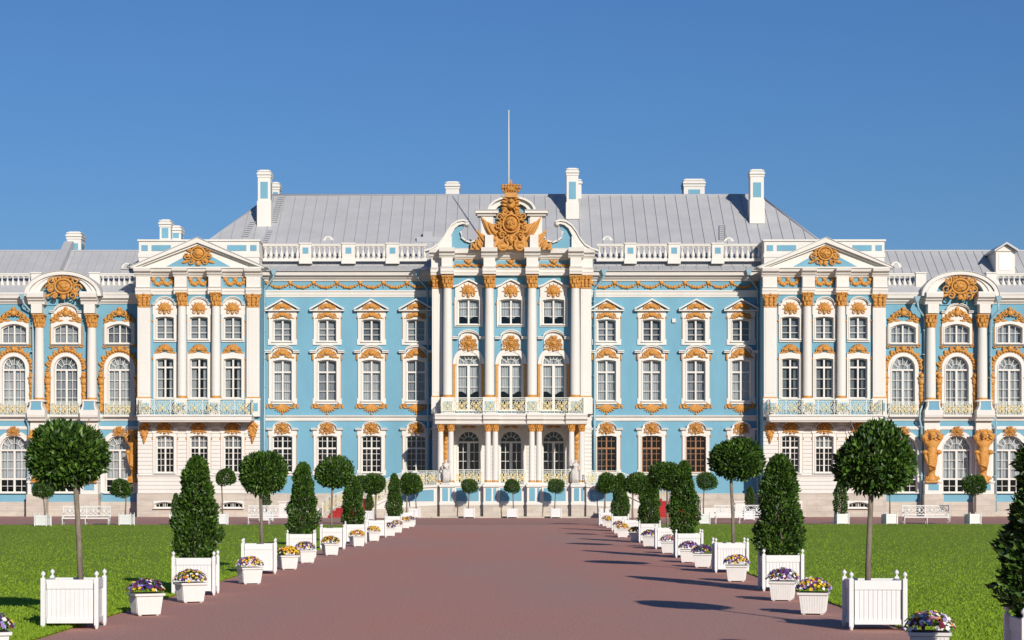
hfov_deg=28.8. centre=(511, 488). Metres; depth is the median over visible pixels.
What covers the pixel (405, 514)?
planter box
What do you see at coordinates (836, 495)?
cone laurel tree
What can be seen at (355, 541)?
flower pot
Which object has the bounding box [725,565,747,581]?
flower pot
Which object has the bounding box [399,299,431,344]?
window
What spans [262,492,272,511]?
cone laurel tree
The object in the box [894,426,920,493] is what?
window
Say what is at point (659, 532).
planter box
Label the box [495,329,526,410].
window
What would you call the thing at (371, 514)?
planter box
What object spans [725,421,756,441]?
window
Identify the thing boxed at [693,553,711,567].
flower pot
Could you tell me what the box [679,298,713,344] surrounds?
window
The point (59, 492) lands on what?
window
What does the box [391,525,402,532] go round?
flower pot
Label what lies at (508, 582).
path
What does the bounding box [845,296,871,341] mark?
window
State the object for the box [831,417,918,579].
round laurel tree
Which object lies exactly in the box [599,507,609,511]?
planter box
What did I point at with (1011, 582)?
cone laurel tree
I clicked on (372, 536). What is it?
flower pot
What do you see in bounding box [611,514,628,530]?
planter box
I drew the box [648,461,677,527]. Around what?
round laurel tree
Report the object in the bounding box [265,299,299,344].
window
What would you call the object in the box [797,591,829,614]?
flower pot
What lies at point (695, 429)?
window
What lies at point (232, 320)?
window
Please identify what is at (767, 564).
planter box
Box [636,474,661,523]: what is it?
cone laurel tree
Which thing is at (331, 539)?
pansy plants
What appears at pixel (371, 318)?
window
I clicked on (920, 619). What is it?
pansy plants
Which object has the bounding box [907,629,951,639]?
flower pot
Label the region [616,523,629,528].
pansy plants
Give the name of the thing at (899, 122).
sky
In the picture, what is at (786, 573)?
pansy plants
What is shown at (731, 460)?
round laurel tree
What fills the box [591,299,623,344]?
window
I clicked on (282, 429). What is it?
window
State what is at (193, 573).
pansy plants
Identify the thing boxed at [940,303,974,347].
window
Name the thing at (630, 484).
round laurel tree
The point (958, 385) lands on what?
window
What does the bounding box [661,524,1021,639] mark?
lawn
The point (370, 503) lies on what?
cone laurel tree
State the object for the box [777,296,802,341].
window
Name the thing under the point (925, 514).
park bench
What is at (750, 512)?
planter box
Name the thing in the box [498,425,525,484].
window
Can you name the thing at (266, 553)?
planter box
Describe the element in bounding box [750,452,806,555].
cone laurel tree
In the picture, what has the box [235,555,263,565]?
pansy plants
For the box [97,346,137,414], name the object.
window
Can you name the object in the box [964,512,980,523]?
planter box
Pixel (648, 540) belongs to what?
flower pot
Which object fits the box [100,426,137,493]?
window
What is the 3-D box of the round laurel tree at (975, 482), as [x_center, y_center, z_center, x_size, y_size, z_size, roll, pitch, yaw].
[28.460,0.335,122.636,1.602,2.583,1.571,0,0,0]
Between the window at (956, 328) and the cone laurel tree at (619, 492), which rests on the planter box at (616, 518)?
the cone laurel tree at (619, 492)
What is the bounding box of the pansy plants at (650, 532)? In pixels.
[641,529,653,535]
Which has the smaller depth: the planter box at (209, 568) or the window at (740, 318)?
the planter box at (209, 568)
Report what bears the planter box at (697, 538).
on the path
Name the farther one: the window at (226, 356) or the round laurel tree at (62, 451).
the window at (226, 356)
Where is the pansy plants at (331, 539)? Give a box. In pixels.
[321,535,339,543]
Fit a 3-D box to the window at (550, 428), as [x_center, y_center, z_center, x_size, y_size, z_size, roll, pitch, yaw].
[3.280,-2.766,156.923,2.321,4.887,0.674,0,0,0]
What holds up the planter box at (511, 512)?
on the forecourt road
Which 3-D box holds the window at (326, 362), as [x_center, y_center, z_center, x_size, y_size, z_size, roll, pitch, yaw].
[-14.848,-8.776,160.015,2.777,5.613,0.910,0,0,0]
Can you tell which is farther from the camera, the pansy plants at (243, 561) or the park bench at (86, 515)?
the park bench at (86, 515)
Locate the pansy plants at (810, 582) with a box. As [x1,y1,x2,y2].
[794,576,831,591]
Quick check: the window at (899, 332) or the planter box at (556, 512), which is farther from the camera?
the window at (899, 332)
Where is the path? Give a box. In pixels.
[37,525,909,639]
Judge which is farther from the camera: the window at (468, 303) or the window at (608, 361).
the window at (608, 361)
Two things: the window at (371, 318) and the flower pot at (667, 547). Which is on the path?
the flower pot at (667, 547)
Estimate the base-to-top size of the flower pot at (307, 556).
0.389 m
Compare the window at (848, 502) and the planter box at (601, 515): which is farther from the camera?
the window at (848, 502)
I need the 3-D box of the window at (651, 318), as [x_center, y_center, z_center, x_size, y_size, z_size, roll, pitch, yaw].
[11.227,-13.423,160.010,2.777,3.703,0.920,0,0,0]
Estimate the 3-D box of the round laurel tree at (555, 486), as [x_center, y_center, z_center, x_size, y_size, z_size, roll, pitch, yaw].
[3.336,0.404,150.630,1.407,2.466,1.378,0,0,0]
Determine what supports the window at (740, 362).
in the palace
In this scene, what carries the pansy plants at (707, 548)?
on the flower pot at (702, 559)
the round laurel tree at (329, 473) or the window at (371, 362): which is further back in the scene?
the window at (371, 362)
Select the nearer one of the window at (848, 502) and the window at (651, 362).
the window at (848, 502)
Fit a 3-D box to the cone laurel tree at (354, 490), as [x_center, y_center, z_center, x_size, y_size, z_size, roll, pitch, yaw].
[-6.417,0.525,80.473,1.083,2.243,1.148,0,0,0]
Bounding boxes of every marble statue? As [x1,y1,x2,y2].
[441,459,450,483]
[570,460,579,483]
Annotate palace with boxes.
[0,110,1023,517]
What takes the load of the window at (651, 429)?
in the palace
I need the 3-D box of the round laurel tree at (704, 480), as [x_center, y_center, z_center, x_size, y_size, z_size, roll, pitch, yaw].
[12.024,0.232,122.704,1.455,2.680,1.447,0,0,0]
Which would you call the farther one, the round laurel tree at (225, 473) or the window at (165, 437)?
the window at (165, 437)
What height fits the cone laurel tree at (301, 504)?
2.525 m
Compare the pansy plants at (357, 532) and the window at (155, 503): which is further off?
the window at (155, 503)
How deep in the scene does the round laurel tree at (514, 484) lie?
150.31 m
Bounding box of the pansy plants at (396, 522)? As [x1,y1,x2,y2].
[391,520,401,524]
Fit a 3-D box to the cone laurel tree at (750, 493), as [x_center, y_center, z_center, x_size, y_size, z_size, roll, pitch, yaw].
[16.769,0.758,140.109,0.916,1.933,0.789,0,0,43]
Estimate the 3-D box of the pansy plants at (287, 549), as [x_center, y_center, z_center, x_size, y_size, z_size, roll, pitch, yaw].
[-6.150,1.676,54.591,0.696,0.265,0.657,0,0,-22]
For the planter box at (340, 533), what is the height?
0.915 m
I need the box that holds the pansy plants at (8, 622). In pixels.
[0,613,14,630]
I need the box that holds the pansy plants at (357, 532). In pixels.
[348,529,365,535]
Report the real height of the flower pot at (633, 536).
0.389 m
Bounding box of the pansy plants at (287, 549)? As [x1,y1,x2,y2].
[277,546,299,554]
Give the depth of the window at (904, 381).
160.11 m
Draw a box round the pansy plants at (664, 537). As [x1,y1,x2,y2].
[658,534,672,541]
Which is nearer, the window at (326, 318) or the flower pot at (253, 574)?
the flower pot at (253, 574)
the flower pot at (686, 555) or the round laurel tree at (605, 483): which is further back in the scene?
the round laurel tree at (605, 483)
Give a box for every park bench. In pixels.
[62,506,110,524]
[248,505,289,524]
[714,505,760,523]
[902,505,949,523]
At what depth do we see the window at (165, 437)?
156.86 m
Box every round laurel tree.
[23,417,112,579]
[31,481,55,514]
[109,477,132,514]
[215,467,236,513]
[237,450,288,543]
[313,455,354,527]
[356,475,365,506]
[361,472,386,519]
[400,472,420,512]
[412,482,423,508]
[460,478,478,508]
[503,479,519,508]
[547,478,564,508]
[595,483,607,508]
[597,472,615,512]
[623,472,645,519]
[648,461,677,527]
[696,471,718,513]
[707,437,766,542]
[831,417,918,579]
[878,488,898,513]
[961,474,987,513]
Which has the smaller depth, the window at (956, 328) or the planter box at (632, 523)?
the planter box at (632, 523)
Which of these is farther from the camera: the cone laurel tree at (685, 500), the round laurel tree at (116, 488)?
the round laurel tree at (116, 488)
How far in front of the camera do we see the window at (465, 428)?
156.86 m
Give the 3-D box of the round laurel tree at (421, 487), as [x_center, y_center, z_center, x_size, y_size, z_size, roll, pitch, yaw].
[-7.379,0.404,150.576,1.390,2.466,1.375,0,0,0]
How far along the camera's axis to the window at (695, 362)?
159.88 m
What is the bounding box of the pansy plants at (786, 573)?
[765,567,799,579]
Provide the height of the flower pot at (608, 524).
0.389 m
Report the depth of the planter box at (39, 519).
116.11 m
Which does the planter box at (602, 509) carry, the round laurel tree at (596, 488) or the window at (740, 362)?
the round laurel tree at (596, 488)
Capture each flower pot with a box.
[0,629,11,639]
[126,592,165,615]
[173,581,207,602]
[235,566,263,583]
[277,555,299,569]
[295,550,316,562]
[320,543,339,554]
[348,536,365,546]
[367,532,380,540]
[386,528,395,535]
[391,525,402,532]
[402,521,410,527]
[406,520,415,526]
[605,521,610,527]
[616,529,627,537]
[628,532,638,541]
[641,536,653,546]
[660,542,672,552]
[679,549,696,562]
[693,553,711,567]
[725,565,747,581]
[767,580,797,600]
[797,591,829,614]
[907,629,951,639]
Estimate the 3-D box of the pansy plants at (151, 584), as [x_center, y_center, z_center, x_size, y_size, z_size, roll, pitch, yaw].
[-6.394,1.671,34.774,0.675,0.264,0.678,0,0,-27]
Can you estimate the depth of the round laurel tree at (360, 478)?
122.36 m
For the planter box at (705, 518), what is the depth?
122.30 m
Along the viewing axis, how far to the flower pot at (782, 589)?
39.09 m
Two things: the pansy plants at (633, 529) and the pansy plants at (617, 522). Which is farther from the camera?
the pansy plants at (617, 522)
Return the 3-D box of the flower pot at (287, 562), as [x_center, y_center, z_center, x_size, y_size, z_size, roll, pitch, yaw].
[-6.151,2.006,54.595,0.540,0.389,0.540,0,0,-22]
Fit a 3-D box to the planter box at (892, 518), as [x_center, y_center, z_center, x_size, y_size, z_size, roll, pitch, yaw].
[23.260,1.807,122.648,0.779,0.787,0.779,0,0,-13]
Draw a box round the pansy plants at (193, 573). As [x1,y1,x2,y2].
[172,568,207,581]
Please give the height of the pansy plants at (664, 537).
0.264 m
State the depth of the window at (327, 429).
159.88 m
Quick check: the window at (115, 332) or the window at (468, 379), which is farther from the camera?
the window at (115, 332)
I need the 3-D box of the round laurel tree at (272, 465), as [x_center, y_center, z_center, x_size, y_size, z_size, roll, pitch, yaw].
[-6.478,0.275,51.906,1.360,2.628,1.242,0,0,0]
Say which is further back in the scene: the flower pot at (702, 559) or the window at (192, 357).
the window at (192, 357)
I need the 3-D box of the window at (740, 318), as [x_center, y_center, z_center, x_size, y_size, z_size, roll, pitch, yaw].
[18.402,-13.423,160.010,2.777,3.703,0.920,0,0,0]
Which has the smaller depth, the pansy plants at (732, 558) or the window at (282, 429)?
the pansy plants at (732, 558)
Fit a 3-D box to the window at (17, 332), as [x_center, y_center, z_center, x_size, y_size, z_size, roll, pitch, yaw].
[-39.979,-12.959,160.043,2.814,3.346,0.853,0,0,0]
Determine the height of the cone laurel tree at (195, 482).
2.364 m
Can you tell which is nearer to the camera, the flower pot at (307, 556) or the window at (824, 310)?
the flower pot at (307, 556)
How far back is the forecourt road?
134.86 m
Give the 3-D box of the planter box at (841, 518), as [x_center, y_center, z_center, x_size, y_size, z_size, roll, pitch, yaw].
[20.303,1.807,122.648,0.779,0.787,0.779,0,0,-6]
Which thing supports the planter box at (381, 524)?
on the path
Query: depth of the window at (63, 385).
159.92 m
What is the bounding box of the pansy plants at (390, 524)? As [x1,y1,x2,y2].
[386,522,395,526]
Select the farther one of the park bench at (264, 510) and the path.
the park bench at (264, 510)
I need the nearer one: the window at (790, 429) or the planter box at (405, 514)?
the planter box at (405, 514)
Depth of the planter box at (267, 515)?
134.32 m
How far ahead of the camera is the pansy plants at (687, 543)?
59.56 m
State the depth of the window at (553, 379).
156.90 m
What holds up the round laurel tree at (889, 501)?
on the planter box at (892, 518)
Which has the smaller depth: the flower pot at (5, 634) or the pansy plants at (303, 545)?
the flower pot at (5, 634)
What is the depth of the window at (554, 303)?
156.86 m
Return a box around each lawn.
[0,525,342,639]
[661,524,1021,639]
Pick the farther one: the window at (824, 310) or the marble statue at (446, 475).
the window at (824, 310)
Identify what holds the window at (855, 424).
in the palace
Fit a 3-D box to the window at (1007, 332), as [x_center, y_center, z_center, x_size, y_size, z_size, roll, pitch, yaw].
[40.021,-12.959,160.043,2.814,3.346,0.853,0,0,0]
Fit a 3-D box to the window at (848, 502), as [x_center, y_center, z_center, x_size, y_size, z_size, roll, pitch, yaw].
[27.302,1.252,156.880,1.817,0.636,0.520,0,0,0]
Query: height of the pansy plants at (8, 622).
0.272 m
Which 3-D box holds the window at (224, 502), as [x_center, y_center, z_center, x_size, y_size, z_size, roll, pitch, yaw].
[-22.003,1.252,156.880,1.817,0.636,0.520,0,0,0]
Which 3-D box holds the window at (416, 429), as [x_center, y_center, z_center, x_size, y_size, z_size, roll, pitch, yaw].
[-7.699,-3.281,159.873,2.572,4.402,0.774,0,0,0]
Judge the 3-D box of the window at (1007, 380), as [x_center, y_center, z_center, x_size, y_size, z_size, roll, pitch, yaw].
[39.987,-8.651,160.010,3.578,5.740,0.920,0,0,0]
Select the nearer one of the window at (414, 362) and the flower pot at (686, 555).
the flower pot at (686, 555)
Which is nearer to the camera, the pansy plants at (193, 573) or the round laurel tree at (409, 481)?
the pansy plants at (193, 573)
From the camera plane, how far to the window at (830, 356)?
156.94 m
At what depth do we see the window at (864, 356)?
156.94 m
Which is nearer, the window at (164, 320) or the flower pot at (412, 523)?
the flower pot at (412, 523)
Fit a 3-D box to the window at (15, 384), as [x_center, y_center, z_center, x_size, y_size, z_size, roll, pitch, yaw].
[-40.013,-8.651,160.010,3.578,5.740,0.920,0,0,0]
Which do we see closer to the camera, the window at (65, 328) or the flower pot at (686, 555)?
the flower pot at (686, 555)
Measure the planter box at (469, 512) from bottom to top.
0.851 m
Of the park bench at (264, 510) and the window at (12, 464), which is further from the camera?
the window at (12, 464)
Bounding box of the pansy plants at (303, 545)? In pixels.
[295,541,315,549]
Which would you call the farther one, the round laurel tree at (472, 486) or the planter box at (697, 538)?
the round laurel tree at (472, 486)
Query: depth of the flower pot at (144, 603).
34.57 m
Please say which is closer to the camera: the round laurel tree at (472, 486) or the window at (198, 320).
the round laurel tree at (472, 486)
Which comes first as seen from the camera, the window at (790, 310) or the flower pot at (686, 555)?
the flower pot at (686, 555)
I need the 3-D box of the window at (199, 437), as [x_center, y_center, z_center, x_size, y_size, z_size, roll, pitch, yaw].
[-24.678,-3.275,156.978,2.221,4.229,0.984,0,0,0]
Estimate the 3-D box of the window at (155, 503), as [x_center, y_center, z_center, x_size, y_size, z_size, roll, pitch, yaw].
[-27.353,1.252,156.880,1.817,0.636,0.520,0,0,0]
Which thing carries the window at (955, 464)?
in the palace
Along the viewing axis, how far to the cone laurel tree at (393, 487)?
103.92 m
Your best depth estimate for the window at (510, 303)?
156.86 m
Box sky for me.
[0,0,1023,249]
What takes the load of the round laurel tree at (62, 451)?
on the planter box at (69, 600)
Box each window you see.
[0,307,31,347]
[0,345,32,413]
[0,426,29,493]
[44,346,86,414]
[49,303,83,347]
[54,489,79,493]
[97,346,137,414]
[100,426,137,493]
[102,307,136,347]
[150,422,178,473]
[152,296,177,341]
[152,344,177,398]
[153,501,171,508]
[184,422,212,473]
[186,296,211,341]
[187,344,210,398]
[218,422,246,473]
[220,296,245,341]
[221,344,245,398]
[221,501,243,508]
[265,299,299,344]
[265,344,299,414]
[266,421,298,475]
[309,298,344,344]
[309,344,344,414]
[311,421,342,474]
[354,299,388,344]
[354,344,388,414]
[355,421,387,475]
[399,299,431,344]
[399,344,431,414]
[400,421,431,475]
[452,329,484,410]
[453,279,483,326]
[454,425,482,484]
[495,279,526,326]
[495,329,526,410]
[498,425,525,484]
[538,279,568,326]
[538,329,569,410]
[542,425,567,484]
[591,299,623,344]
[591,344,623,414]
[591,421,622,475]
[634,299,668,344]
[634,344,668,414]
[636,421,667,474]
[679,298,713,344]
[679,344,713,414]
[680,421,711,475]
[724,298,758,344]
[724,344,758,414]
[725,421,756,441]
[776,422,804,473]
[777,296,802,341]
[777,343,802,398]
[810,422,838,473]
[812,296,836,341]
[812,343,836,398]
[844,422,863,439]
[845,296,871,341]
[846,343,871,398]
[847,501,867,508]
[886,307,920,347]
[886,345,923,414]
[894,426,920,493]
[936,346,976,414]
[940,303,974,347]
[940,426,974,493]
[988,346,1023,414]
[992,426,1023,493]
[993,307,1023,347]
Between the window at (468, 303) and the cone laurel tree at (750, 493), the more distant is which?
the window at (468, 303)
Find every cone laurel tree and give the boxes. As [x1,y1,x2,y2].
[168,454,226,559]
[170,493,178,513]
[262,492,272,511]
[284,461,321,533]
[340,475,365,524]
[364,494,373,510]
[384,473,403,515]
[609,473,630,515]
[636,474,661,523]
[665,460,702,534]
[744,486,756,510]
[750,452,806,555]
[832,481,848,514]
[985,441,1023,617]
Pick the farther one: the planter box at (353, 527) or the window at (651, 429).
the window at (651, 429)
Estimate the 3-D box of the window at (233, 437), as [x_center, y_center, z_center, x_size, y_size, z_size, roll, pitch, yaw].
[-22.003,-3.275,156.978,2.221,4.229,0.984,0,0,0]
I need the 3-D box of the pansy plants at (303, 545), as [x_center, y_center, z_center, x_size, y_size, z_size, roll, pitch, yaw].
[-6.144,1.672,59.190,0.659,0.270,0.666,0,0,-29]
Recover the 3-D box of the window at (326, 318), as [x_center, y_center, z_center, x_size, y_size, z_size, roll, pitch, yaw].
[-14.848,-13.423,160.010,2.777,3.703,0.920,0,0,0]
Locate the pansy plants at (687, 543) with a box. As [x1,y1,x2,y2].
[678,540,697,548]
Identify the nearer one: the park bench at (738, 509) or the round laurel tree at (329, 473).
the round laurel tree at (329, 473)
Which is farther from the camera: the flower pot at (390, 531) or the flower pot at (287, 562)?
the flower pot at (390, 531)
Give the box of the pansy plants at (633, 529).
[628,526,637,531]
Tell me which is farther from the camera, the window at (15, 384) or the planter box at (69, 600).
the window at (15, 384)
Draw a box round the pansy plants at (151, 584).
[126,577,164,591]
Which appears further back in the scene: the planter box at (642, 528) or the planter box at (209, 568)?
the planter box at (642, 528)
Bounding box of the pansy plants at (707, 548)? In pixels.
[690,544,711,552]
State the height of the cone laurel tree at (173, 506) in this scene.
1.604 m
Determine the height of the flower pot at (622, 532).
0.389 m
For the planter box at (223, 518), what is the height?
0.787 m
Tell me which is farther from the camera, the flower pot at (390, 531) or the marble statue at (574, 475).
the marble statue at (574, 475)
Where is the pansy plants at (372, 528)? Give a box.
[367,526,380,531]
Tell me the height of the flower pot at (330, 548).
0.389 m
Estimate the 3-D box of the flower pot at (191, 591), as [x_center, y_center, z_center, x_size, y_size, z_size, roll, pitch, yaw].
[-6.252,2.006,38.705,0.540,0.389,0.540,0,0,-28]
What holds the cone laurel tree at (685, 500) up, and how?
on the planter box at (697, 538)
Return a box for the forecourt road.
[0,516,1008,524]
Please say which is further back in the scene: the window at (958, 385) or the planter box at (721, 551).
the window at (958, 385)
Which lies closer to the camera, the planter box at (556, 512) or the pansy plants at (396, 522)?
the pansy plants at (396, 522)
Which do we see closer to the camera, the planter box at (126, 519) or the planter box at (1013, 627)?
the planter box at (1013, 627)
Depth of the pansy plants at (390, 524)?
92.75 m
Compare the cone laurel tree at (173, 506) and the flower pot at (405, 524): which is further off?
the cone laurel tree at (173, 506)
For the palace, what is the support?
on the ground
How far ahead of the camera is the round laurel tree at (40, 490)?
116.11 m
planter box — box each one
[34,513,51,525]
[41,569,106,628]
[118,513,134,524]
[172,550,219,594]
[217,512,228,524]
[241,538,276,573]
[259,510,273,521]
[286,529,315,558]
[320,524,345,548]
[344,521,366,543]
[365,509,373,519]
[366,517,386,537]
[384,514,401,527]
[402,510,414,520]
[409,507,419,517]
[464,507,474,517]
[507,507,517,517]
[551,507,561,517]
[598,510,613,524]
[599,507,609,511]
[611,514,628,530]
[622,517,638,534]
[638,520,660,542]
[654,524,672,548]
[673,529,702,557]
[699,512,709,523]
[712,537,748,572]
[743,509,754,519]
[758,549,803,590]
[834,512,848,523]
[842,569,907,629]
[881,512,897,523]
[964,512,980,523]
[1003,603,1023,639]
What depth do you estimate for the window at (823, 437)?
156.86 m
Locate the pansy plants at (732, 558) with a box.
[723,554,749,564]
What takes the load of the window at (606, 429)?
in the palace
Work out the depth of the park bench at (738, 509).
126.13 m
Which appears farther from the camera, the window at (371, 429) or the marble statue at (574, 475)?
the window at (371, 429)
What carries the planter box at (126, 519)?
on the lawn at (129, 540)
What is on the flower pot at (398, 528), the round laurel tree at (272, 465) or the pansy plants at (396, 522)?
the pansy plants at (396, 522)
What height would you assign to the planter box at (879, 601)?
0.915 m
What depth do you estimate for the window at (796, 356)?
156.94 m
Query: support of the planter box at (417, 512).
on the forecourt road
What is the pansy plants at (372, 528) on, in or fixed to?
on the flower pot at (372, 536)
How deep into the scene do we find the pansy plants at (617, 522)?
97.80 m
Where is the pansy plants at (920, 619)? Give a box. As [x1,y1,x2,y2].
[901,610,955,630]
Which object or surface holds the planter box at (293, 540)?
on the path
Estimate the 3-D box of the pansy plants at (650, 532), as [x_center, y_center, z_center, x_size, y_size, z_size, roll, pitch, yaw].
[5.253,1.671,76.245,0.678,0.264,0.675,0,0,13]
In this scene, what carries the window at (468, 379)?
in the palace
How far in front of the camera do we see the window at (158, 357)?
157.06 m
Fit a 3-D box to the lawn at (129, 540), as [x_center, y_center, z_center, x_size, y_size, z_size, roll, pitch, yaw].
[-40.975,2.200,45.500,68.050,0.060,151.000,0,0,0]
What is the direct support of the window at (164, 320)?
in the palace
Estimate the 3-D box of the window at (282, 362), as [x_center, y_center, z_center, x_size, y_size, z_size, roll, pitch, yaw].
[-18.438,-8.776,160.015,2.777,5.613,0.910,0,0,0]
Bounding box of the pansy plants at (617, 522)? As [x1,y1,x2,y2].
[612,520,621,524]
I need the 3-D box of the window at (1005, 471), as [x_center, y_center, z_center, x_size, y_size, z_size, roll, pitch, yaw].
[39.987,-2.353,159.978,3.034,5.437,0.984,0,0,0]
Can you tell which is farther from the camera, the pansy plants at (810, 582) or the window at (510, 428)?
the window at (510, 428)
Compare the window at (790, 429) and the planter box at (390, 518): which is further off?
the window at (790, 429)
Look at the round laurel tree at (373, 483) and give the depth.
90.19 m

